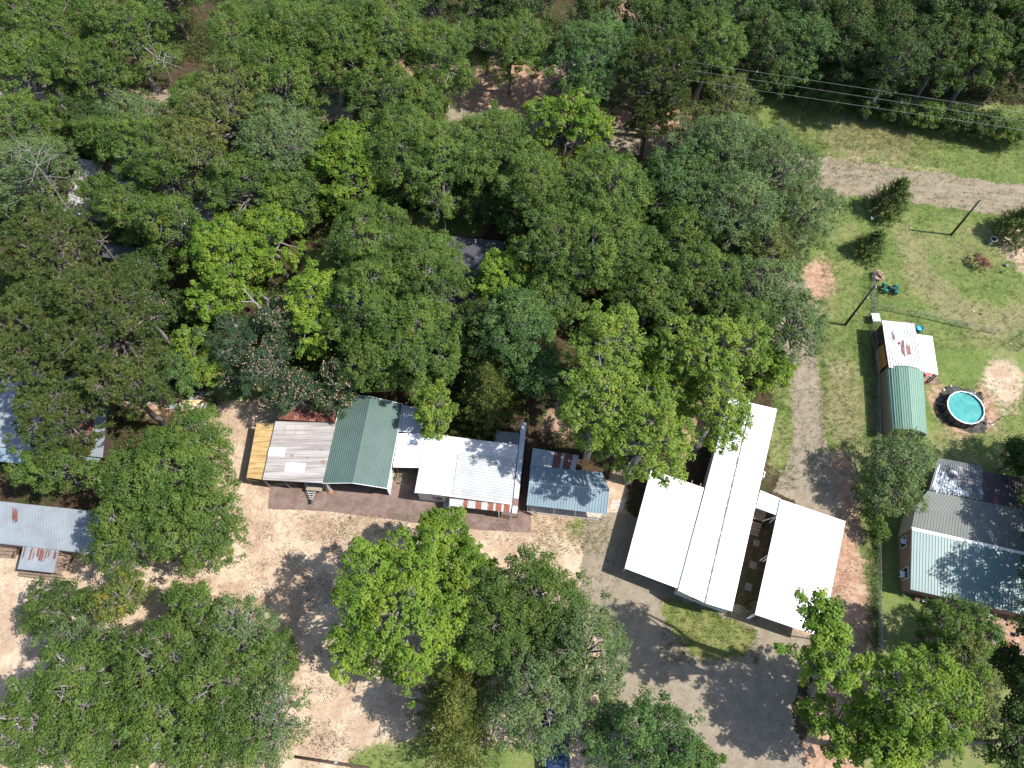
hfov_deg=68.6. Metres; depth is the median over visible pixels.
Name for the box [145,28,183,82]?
dead tree
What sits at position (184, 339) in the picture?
broadleaf tree
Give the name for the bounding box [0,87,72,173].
broadleaf tree
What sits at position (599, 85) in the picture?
broadleaf tree
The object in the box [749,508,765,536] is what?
wooden steps
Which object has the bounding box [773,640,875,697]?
broadleaf tree
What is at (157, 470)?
broadleaf tree
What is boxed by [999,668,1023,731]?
broadleaf tree
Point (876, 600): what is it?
fence weeds
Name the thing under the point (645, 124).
pine tree
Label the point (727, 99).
broadleaf tree
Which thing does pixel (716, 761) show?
broadleaf tree
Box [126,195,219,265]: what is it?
broadleaf tree
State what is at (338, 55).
broadleaf tree
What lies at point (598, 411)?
broadleaf tree
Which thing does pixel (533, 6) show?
broadleaf tree
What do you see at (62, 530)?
tin roof house
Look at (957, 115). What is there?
bush
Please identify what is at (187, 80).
broadleaf tree
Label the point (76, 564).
wooden deck
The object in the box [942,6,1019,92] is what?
broadleaf tree
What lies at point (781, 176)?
broadleaf tree
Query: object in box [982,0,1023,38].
broadleaf tree
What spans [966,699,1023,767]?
broadleaf tree
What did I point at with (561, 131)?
broadleaf tree
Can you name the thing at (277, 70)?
broadleaf tree
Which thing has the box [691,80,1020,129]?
power line
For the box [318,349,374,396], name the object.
mimosa tree
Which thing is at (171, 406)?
tin sheet
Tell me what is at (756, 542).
stepping stone
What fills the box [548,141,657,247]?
broadleaf tree
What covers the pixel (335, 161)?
broadleaf tree
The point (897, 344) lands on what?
shed
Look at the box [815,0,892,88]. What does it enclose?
broadleaf tree
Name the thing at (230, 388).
mimosa tree
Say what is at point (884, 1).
broadleaf tree
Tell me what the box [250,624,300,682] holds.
broadleaf tree
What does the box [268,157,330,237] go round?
broadleaf tree
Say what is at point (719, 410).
broadleaf tree
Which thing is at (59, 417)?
pine tree
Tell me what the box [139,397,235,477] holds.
broadleaf tree
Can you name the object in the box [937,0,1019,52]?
broadleaf tree
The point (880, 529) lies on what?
shrub
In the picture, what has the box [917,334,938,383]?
porch roof
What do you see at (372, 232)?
broadleaf tree
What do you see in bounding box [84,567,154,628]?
broadleaf tree
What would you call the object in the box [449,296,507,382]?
broadleaf tree
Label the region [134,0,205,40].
broadleaf tree
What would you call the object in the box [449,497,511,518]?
awning
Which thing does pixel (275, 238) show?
broadleaf tree
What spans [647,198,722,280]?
broadleaf tree
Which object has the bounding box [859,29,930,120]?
broadleaf tree
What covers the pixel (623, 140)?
road
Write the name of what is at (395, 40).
broadleaf tree
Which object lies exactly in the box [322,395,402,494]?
garage
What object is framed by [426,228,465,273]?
broadleaf tree
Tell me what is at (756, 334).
broadleaf tree
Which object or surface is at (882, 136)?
verge weeds
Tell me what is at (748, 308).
broadleaf tree
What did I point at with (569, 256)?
broadleaf tree
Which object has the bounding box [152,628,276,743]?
broadleaf tree
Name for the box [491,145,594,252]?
broadleaf tree
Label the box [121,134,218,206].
broadleaf tree
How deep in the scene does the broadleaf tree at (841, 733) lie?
64.69 m
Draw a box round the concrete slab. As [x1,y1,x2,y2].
[268,484,530,532]
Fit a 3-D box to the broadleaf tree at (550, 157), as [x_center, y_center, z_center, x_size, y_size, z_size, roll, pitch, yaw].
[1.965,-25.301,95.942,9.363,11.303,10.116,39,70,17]
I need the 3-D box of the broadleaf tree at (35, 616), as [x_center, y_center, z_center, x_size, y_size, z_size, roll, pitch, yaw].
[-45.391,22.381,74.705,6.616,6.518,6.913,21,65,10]
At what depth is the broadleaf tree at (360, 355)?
80.76 m
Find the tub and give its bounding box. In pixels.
[916,325,923,331]
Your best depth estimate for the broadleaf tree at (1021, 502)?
76.13 m
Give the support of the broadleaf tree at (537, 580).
on the ground at (372, 712)
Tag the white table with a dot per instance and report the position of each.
(877, 316)
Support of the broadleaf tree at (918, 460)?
on the ground at (372, 712)
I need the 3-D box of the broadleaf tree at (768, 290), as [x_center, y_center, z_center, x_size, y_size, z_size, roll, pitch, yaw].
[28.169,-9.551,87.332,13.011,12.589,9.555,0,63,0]
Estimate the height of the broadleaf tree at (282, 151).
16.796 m
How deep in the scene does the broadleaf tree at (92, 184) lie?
92.37 m
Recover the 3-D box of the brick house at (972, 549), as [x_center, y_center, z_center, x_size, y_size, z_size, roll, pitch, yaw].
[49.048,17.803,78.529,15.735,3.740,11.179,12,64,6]
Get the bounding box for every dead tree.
[1,129,92,236]
[91,226,116,262]
[126,346,178,395]
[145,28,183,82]
[241,288,284,345]
[423,180,455,227]
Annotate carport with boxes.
[623,470,703,591]
[747,499,844,633]
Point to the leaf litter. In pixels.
(343, 573)
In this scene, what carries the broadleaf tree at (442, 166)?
on the ground at (372, 712)
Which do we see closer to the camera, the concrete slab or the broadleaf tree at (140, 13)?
the concrete slab
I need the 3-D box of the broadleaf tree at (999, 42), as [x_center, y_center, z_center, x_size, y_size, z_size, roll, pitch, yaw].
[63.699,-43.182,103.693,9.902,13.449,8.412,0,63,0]
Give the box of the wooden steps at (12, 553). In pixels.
[0,546,17,558]
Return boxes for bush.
[733,65,769,95]
[763,70,803,99]
[787,77,828,108]
[819,81,858,116]
[843,88,889,117]
[876,90,912,125]
[908,97,951,128]
[935,104,978,134]
[967,108,1009,142]
[994,116,1023,146]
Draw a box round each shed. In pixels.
[102,244,173,272]
[246,423,274,486]
[263,421,335,490]
[277,394,337,422]
[398,405,430,432]
[495,431,519,444]
[530,448,578,469]
[873,320,921,373]
[878,366,926,441]
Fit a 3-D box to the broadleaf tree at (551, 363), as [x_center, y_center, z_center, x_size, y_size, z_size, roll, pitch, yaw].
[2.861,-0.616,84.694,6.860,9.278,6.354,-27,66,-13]
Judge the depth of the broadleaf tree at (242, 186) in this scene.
88.49 m
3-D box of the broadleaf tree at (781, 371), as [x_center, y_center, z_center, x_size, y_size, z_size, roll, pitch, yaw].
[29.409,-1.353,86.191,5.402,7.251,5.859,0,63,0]
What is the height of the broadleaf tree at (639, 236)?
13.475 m
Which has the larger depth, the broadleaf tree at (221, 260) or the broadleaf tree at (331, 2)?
the broadleaf tree at (331, 2)
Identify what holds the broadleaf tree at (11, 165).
on the ground at (372, 712)
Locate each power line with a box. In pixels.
[688,61,1023,112]
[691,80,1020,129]
[692,70,1020,120]
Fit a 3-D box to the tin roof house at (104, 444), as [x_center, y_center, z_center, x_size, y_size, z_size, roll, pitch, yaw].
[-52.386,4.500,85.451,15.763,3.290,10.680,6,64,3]
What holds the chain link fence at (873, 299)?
on the ground at (372, 712)
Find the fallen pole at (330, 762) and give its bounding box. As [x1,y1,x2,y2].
[295,755,369,767]
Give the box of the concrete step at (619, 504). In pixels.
[609,499,625,509]
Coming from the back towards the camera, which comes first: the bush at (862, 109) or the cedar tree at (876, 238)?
the bush at (862, 109)
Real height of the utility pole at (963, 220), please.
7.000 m
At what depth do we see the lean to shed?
83.19 m
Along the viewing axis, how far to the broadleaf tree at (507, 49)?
102.07 m
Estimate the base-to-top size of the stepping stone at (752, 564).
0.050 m
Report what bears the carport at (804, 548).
on the ground at (372, 712)
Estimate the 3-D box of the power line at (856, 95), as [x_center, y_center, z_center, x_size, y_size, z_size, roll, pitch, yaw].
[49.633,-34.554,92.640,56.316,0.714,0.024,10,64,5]
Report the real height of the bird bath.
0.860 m
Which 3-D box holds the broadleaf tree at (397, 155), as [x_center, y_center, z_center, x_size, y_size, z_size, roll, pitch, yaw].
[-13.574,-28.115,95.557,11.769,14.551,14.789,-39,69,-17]
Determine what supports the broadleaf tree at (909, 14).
on the ground at (372, 712)
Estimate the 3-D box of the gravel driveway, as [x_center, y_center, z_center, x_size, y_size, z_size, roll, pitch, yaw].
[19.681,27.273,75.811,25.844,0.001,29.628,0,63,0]
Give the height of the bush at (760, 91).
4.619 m
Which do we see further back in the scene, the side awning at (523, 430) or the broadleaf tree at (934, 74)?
the broadleaf tree at (934, 74)
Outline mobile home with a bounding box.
[674,400,776,612]
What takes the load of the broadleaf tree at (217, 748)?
on the ground at (372, 712)
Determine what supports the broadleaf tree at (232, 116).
on the ground at (372, 712)
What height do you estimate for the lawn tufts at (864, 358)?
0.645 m
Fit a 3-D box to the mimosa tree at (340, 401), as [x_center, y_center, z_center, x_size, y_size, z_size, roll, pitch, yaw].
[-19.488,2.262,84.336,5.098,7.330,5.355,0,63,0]
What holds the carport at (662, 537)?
on the ground at (372, 712)
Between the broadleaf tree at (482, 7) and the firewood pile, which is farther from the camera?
the broadleaf tree at (482, 7)
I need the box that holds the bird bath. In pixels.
[988,236,997,244]
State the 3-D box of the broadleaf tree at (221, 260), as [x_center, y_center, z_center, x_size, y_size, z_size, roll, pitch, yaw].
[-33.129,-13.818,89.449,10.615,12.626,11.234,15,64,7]
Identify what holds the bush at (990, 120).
on the ground at (372, 712)
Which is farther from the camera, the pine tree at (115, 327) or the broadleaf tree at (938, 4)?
the broadleaf tree at (938, 4)
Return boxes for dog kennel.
[1008,332,1023,350]
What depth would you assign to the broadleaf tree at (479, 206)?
93.41 m
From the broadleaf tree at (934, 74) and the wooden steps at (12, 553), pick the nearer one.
the wooden steps at (12, 553)
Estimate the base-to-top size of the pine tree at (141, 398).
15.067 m
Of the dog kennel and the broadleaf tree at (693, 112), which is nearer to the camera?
the dog kennel
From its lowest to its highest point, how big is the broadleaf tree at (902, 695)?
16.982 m
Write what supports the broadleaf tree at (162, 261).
on the ground at (372, 712)
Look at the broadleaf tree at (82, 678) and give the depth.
64.94 m
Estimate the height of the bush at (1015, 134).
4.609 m
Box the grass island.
[661,597,757,659]
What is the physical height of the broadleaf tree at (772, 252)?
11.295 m
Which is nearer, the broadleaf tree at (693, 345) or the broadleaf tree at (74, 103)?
the broadleaf tree at (693, 345)
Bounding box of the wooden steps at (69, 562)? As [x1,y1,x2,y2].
[61,557,73,571]
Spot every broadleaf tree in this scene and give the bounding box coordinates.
[0,0,115,76]
[0,28,87,125]
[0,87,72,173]
[0,131,87,220]
[0,670,81,767]
[2,443,104,494]
[15,575,99,642]
[24,627,140,738]
[27,613,125,663]
[34,698,154,767]
[42,93,111,152]
[45,37,152,114]
[68,107,145,167]
[73,0,183,92]
[73,170,129,223]
[73,483,184,580]
[81,426,241,539]
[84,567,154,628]
[91,181,166,246]
[92,105,191,190]
[95,89,174,147]
[97,613,225,721]
[110,247,181,299]
[112,676,226,767]
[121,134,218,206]
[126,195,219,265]
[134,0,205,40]
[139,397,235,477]
[141,343,206,405]
[145,475,251,577]
[151,578,227,642]
[152,111,234,193]
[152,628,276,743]
[159,69,222,151]
[160,708,267,767]
[162,289,218,329]
[168,323,213,368]
[172,51,284,175]
[176,211,272,312]
[183,263,241,326]
[183,351,226,389]
[195,145,307,227]
[202,591,281,678]
[204,0,292,88]
[226,195,307,277]
[228,39,331,153]
[231,92,326,207]
[234,658,313,767]
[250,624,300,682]
[251,0,338,109]
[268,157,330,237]
[281,257,349,361]
[299,0,390,109]
[304,117,387,216]
[305,0,355,42]
[317,242,417,355]
[320,194,420,285]
[321,520,483,708]
[334,55,425,131]
[335,319,413,392]
[339,0,433,98]
[356,97,444,209]
[364,293,463,402]
[378,225,475,338]
[394,72,455,138]
[402,13,479,110]
[404,117,486,224]
[408,375,459,441]
[411,0,461,44]
[415,505,471,561]
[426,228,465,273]
[433,537,506,613]
[446,565,534,677]
[447,98,531,202]
[448,136,501,195]
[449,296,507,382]
[452,177,507,232]
[457,0,509,60]
[459,7,559,93]
[468,243,529,310]
[472,278,573,387]
[480,635,596,766]
[483,542,592,658]
[488,0,559,57]
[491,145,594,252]
[494,136,563,218]
[506,87,614,174]
[507,343,574,401]
[508,200,630,303]
[515,262,588,327]
[528,590,633,717]
[535,7,647,106]
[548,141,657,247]
[555,348,647,459]
[559,62,621,138]
[560,298,658,391]
[565,0,631,44]
[578,684,712,767]
[581,203,665,288]
[594,377,699,488]
[601,256,695,336]
[614,0,671,75]
[623,344,705,425]
[633,0,702,83]
[636,142,730,235]
[643,240,751,326]
[646,312,742,399]
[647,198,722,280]
[654,732,728,767]
[658,0,714,49]
[664,108,780,207]
[666,100,721,165]
[673,2,749,107]
[683,356,755,454]
[688,0,758,51]
[690,167,790,270]
[696,71,763,142]
[696,291,783,345]
[700,254,809,337]
[706,314,773,396]
[719,119,824,222]
[730,0,802,99]
[731,212,823,286]
[732,0,803,36]
[747,340,797,393]
[749,179,852,265]
[753,288,837,366]
[760,0,835,51]
[760,7,843,88]
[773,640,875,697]
[794,586,854,685]
[794,688,888,767]
[813,0,880,54]
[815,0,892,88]
[847,714,943,767]
[852,642,994,767]
[855,0,943,92]
[855,426,940,499]
[858,462,931,516]
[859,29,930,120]
[863,0,932,48]
[896,0,974,54]
[905,591,1006,669]
[906,27,981,107]
[910,0,980,78]
[915,628,1004,739]
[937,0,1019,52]
[940,23,1023,108]
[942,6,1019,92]
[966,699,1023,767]
[971,24,1023,100]
[981,639,1023,690]
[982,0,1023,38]
[983,0,1023,95]
[996,433,1023,477]
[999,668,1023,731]
[1010,598,1023,683]
[1016,467,1023,515]
[1017,531,1023,587]
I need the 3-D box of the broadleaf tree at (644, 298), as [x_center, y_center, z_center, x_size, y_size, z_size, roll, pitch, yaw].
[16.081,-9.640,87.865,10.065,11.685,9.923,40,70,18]
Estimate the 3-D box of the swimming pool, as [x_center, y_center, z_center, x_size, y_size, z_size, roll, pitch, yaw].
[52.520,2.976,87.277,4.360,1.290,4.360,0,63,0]
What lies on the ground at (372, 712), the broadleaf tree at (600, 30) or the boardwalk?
the broadleaf tree at (600, 30)
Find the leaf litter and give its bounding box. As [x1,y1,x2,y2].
[125,395,874,767]
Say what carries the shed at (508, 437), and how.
on the ground at (372, 712)
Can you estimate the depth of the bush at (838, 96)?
106.15 m
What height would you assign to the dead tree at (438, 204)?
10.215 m
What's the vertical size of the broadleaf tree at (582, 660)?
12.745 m
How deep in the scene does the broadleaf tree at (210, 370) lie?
83.85 m
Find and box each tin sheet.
[169,403,206,408]
[189,393,202,399]
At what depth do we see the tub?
92.59 m
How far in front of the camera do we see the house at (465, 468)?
81.46 m
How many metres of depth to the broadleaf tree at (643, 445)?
70.44 m
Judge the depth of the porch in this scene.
77.90 m
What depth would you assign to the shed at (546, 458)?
82.57 m
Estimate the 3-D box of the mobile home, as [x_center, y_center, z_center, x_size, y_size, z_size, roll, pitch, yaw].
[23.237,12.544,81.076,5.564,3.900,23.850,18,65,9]
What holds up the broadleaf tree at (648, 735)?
on the ground at (372, 712)
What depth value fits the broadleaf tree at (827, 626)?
60.16 m
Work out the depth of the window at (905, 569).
77.81 m
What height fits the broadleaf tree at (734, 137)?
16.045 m
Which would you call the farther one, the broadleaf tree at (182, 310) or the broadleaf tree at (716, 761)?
the broadleaf tree at (182, 310)
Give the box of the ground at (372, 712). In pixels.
[0,0,1023,767]
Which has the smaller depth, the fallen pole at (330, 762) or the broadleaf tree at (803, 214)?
the fallen pole at (330, 762)
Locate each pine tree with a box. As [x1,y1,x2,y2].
[0,193,104,303]
[0,268,103,414]
[2,374,116,472]
[35,257,177,382]
[65,355,175,426]
[612,26,708,138]
[619,88,676,158]
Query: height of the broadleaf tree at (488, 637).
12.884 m
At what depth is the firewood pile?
95.74 m
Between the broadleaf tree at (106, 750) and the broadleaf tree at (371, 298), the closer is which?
the broadleaf tree at (106, 750)
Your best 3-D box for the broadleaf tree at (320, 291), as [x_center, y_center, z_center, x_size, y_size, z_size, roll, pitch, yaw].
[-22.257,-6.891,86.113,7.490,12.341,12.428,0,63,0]
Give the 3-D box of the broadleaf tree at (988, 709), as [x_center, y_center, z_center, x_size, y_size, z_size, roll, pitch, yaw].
[39.890,27.621,68.466,6.208,13.007,8.949,-10,64,-5]
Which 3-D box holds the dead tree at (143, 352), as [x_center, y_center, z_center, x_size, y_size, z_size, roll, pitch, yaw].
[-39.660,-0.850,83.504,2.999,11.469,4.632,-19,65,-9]
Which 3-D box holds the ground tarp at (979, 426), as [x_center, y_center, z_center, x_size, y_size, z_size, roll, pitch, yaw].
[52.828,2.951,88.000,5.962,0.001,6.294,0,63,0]
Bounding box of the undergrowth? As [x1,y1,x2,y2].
[0,0,1023,486]
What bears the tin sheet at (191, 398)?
on the ground at (372, 712)
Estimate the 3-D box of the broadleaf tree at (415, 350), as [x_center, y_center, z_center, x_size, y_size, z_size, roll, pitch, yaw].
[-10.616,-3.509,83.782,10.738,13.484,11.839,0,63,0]
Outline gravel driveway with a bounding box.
[578,512,832,767]
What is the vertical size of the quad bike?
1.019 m
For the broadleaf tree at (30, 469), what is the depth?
76.58 m
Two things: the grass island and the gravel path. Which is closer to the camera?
the grass island
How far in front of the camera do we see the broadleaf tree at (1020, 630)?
69.11 m
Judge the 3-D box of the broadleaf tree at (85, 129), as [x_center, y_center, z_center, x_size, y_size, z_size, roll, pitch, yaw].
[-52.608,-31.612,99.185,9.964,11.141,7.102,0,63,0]
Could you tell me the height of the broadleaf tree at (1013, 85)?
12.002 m
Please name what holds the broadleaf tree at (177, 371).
on the ground at (372, 712)
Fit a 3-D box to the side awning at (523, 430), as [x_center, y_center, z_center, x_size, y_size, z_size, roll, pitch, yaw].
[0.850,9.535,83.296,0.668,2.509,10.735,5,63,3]
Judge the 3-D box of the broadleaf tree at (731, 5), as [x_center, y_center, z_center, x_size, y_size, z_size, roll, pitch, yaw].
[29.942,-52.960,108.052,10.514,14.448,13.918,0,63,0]
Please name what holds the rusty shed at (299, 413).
on the ground at (372, 712)
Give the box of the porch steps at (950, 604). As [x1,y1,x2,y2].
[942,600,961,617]
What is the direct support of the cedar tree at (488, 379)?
on the ground at (372, 712)
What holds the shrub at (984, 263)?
on the ground at (372, 712)
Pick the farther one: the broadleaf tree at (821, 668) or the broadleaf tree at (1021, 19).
the broadleaf tree at (1021, 19)
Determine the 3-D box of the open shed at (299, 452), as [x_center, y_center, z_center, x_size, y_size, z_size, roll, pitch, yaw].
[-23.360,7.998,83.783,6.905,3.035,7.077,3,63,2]
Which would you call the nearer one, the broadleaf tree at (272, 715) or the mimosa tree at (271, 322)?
the broadleaf tree at (272, 715)
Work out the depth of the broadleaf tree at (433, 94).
97.31 m
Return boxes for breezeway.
[393,433,423,471]
[755,490,779,522]
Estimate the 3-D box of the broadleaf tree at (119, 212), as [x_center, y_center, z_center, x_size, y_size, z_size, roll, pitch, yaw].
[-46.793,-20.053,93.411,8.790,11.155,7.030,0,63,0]
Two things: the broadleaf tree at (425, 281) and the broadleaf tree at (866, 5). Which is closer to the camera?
the broadleaf tree at (425, 281)
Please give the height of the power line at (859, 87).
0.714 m
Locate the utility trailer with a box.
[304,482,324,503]
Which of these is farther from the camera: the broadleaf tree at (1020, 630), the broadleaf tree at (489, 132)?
the broadleaf tree at (489, 132)
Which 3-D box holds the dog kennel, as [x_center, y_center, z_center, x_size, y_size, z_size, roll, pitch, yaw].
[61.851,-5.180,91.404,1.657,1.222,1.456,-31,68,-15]
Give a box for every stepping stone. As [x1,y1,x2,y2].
[744,582,752,591]
[749,560,756,569]
[753,539,759,546]
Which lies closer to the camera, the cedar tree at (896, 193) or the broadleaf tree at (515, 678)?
the broadleaf tree at (515, 678)
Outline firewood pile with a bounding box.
[871,269,884,280]
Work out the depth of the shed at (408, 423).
84.55 m
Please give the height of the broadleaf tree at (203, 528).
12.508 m
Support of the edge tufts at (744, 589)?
on the ground at (372, 712)
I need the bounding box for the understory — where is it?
[0,0,1023,385]
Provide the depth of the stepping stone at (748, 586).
78.77 m
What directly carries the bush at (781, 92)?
on the ground at (372, 712)
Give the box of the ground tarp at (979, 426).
[936,386,987,433]
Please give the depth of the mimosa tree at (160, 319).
85.36 m
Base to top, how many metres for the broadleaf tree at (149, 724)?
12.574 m
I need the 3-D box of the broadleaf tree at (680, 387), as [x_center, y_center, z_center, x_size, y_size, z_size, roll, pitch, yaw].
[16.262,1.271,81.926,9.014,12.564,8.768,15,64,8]
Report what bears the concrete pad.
on the ground at (372, 712)
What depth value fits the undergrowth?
94.73 m
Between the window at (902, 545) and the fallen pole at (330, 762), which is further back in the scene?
the window at (902, 545)
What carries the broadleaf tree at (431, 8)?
on the ground at (372, 712)
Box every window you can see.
[432,496,442,499]
[900,535,906,548]
[902,566,908,579]
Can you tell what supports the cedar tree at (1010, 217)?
on the ground at (372, 712)
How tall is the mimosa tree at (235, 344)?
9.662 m
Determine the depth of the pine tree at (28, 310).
75.45 m
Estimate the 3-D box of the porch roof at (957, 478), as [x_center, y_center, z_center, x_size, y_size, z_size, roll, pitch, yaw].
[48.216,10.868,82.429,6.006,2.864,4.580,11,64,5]
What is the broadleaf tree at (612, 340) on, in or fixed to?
on the ground at (372, 712)
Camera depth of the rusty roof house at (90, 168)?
98.94 m
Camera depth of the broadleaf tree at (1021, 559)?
72.91 m
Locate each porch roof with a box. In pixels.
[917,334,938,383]
[929,458,982,500]
[973,471,1023,509]
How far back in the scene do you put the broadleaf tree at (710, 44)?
98.20 m
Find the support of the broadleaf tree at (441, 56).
on the ground at (372, 712)
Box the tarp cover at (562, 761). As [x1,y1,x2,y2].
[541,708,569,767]
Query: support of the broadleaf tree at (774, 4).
on the ground at (372, 712)
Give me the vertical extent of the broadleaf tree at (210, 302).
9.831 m
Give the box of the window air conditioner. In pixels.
[898,570,904,577]
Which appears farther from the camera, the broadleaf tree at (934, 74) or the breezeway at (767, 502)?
the broadleaf tree at (934, 74)
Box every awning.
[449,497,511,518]
[512,422,526,517]
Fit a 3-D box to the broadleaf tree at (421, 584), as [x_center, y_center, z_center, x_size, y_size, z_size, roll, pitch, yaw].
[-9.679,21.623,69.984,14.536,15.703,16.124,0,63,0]
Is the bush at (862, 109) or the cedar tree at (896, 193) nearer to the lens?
the cedar tree at (896, 193)
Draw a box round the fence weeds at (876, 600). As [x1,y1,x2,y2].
[869,280,884,645]
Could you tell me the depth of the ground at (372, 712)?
86.79 m
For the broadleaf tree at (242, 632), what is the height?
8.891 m
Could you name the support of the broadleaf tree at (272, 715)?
on the ground at (372, 712)
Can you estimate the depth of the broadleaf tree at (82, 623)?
70.50 m
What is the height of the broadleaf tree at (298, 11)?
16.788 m
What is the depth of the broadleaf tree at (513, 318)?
80.95 m
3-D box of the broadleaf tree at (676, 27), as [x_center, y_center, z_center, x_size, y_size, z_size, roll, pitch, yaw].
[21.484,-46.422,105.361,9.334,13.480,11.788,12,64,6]
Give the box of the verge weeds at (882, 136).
[767,109,1023,165]
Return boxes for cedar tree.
[405,635,503,767]
[450,358,530,440]
[853,228,889,265]
[863,176,913,226]
[990,205,1023,251]
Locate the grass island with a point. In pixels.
(708, 620)
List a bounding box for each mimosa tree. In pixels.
[129,290,171,345]
[191,309,261,372]
[216,362,255,398]
[230,335,295,401]
[248,286,320,358]
[261,366,325,419]
[311,377,359,420]
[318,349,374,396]
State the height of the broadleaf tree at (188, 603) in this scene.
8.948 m
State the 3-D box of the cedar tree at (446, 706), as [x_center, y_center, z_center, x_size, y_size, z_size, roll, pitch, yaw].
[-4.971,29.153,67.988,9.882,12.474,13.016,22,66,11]
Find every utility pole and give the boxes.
[844,285,876,325]
[950,200,980,235]
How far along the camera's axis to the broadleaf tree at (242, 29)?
96.02 m
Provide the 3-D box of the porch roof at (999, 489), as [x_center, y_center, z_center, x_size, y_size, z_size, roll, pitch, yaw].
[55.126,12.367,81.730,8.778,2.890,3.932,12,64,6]
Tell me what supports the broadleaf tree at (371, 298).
on the ground at (372, 712)
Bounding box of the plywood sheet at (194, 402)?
[179,400,203,405]
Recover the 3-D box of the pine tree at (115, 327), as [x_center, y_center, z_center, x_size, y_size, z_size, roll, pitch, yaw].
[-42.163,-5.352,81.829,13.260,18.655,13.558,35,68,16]
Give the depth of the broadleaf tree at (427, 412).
81.29 m
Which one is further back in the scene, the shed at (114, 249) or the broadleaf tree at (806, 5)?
the broadleaf tree at (806, 5)
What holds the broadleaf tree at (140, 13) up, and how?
on the ground at (372, 712)
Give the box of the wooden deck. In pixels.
[68,557,85,570]
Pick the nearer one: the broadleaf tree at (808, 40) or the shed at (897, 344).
the shed at (897, 344)
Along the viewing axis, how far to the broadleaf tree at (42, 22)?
101.16 m
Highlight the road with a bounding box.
[0,79,1023,218]
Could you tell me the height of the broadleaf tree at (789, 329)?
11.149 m
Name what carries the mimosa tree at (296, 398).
on the ground at (372, 712)
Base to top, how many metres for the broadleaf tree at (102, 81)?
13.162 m
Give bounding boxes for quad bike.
[882,283,899,295]
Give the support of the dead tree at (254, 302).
on the ground at (372, 712)
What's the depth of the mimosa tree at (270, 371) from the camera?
81.04 m
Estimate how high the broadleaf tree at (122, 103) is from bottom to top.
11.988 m
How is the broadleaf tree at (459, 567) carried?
on the ground at (372, 712)
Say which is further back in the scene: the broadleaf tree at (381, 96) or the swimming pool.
the broadleaf tree at (381, 96)
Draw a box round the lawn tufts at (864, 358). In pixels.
[348,106,1023,767]
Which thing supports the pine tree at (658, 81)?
on the ground at (372, 712)
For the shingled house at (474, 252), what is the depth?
93.40 m
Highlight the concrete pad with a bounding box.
[389,468,418,499]
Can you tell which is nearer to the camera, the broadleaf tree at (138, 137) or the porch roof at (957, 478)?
the porch roof at (957, 478)
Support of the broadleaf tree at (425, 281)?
on the ground at (372, 712)
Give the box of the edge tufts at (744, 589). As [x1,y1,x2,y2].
[579,326,831,747]
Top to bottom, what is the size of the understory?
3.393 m
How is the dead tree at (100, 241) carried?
on the ground at (372, 712)
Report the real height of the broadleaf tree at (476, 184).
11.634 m
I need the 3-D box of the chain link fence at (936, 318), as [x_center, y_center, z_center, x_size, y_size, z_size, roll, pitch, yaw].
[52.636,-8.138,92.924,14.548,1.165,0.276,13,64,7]
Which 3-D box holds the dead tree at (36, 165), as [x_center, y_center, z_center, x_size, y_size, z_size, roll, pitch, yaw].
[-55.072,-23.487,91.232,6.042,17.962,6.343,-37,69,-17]
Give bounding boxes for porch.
[18,546,68,579]
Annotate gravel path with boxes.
[773,280,844,528]
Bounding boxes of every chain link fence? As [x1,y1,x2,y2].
[871,268,882,649]
[878,304,997,333]
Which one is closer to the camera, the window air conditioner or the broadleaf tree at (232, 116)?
the window air conditioner
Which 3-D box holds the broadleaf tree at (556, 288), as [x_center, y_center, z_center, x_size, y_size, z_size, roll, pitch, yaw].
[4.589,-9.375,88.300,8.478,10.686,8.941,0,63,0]
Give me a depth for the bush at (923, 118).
104.89 m
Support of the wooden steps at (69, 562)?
on the ground at (372, 712)
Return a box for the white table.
[869,313,880,323]
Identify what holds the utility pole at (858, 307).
on the ground at (372, 712)
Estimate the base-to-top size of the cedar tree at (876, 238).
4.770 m
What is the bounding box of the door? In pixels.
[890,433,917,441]
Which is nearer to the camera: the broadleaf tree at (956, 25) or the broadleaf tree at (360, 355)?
the broadleaf tree at (360, 355)
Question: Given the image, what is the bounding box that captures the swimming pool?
[942,391,985,428]
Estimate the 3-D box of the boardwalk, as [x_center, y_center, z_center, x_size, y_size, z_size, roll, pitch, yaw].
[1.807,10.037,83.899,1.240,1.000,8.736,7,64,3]
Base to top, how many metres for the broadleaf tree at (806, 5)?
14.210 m
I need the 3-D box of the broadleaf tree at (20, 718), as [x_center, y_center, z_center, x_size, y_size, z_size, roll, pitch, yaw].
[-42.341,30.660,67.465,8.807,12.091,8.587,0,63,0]
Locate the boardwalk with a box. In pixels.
[518,439,537,511]
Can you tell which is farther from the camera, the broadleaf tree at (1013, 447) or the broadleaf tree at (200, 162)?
the broadleaf tree at (200, 162)
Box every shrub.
[864,511,891,546]
[972,252,992,270]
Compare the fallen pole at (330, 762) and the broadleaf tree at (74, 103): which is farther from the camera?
the broadleaf tree at (74, 103)
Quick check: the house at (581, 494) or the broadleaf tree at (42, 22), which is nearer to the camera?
the house at (581, 494)
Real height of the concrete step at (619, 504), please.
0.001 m
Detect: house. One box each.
[0,370,117,471]
[0,501,108,558]
[63,159,226,237]
[345,228,504,325]
[415,435,517,509]
[527,466,608,520]
[897,491,1023,616]

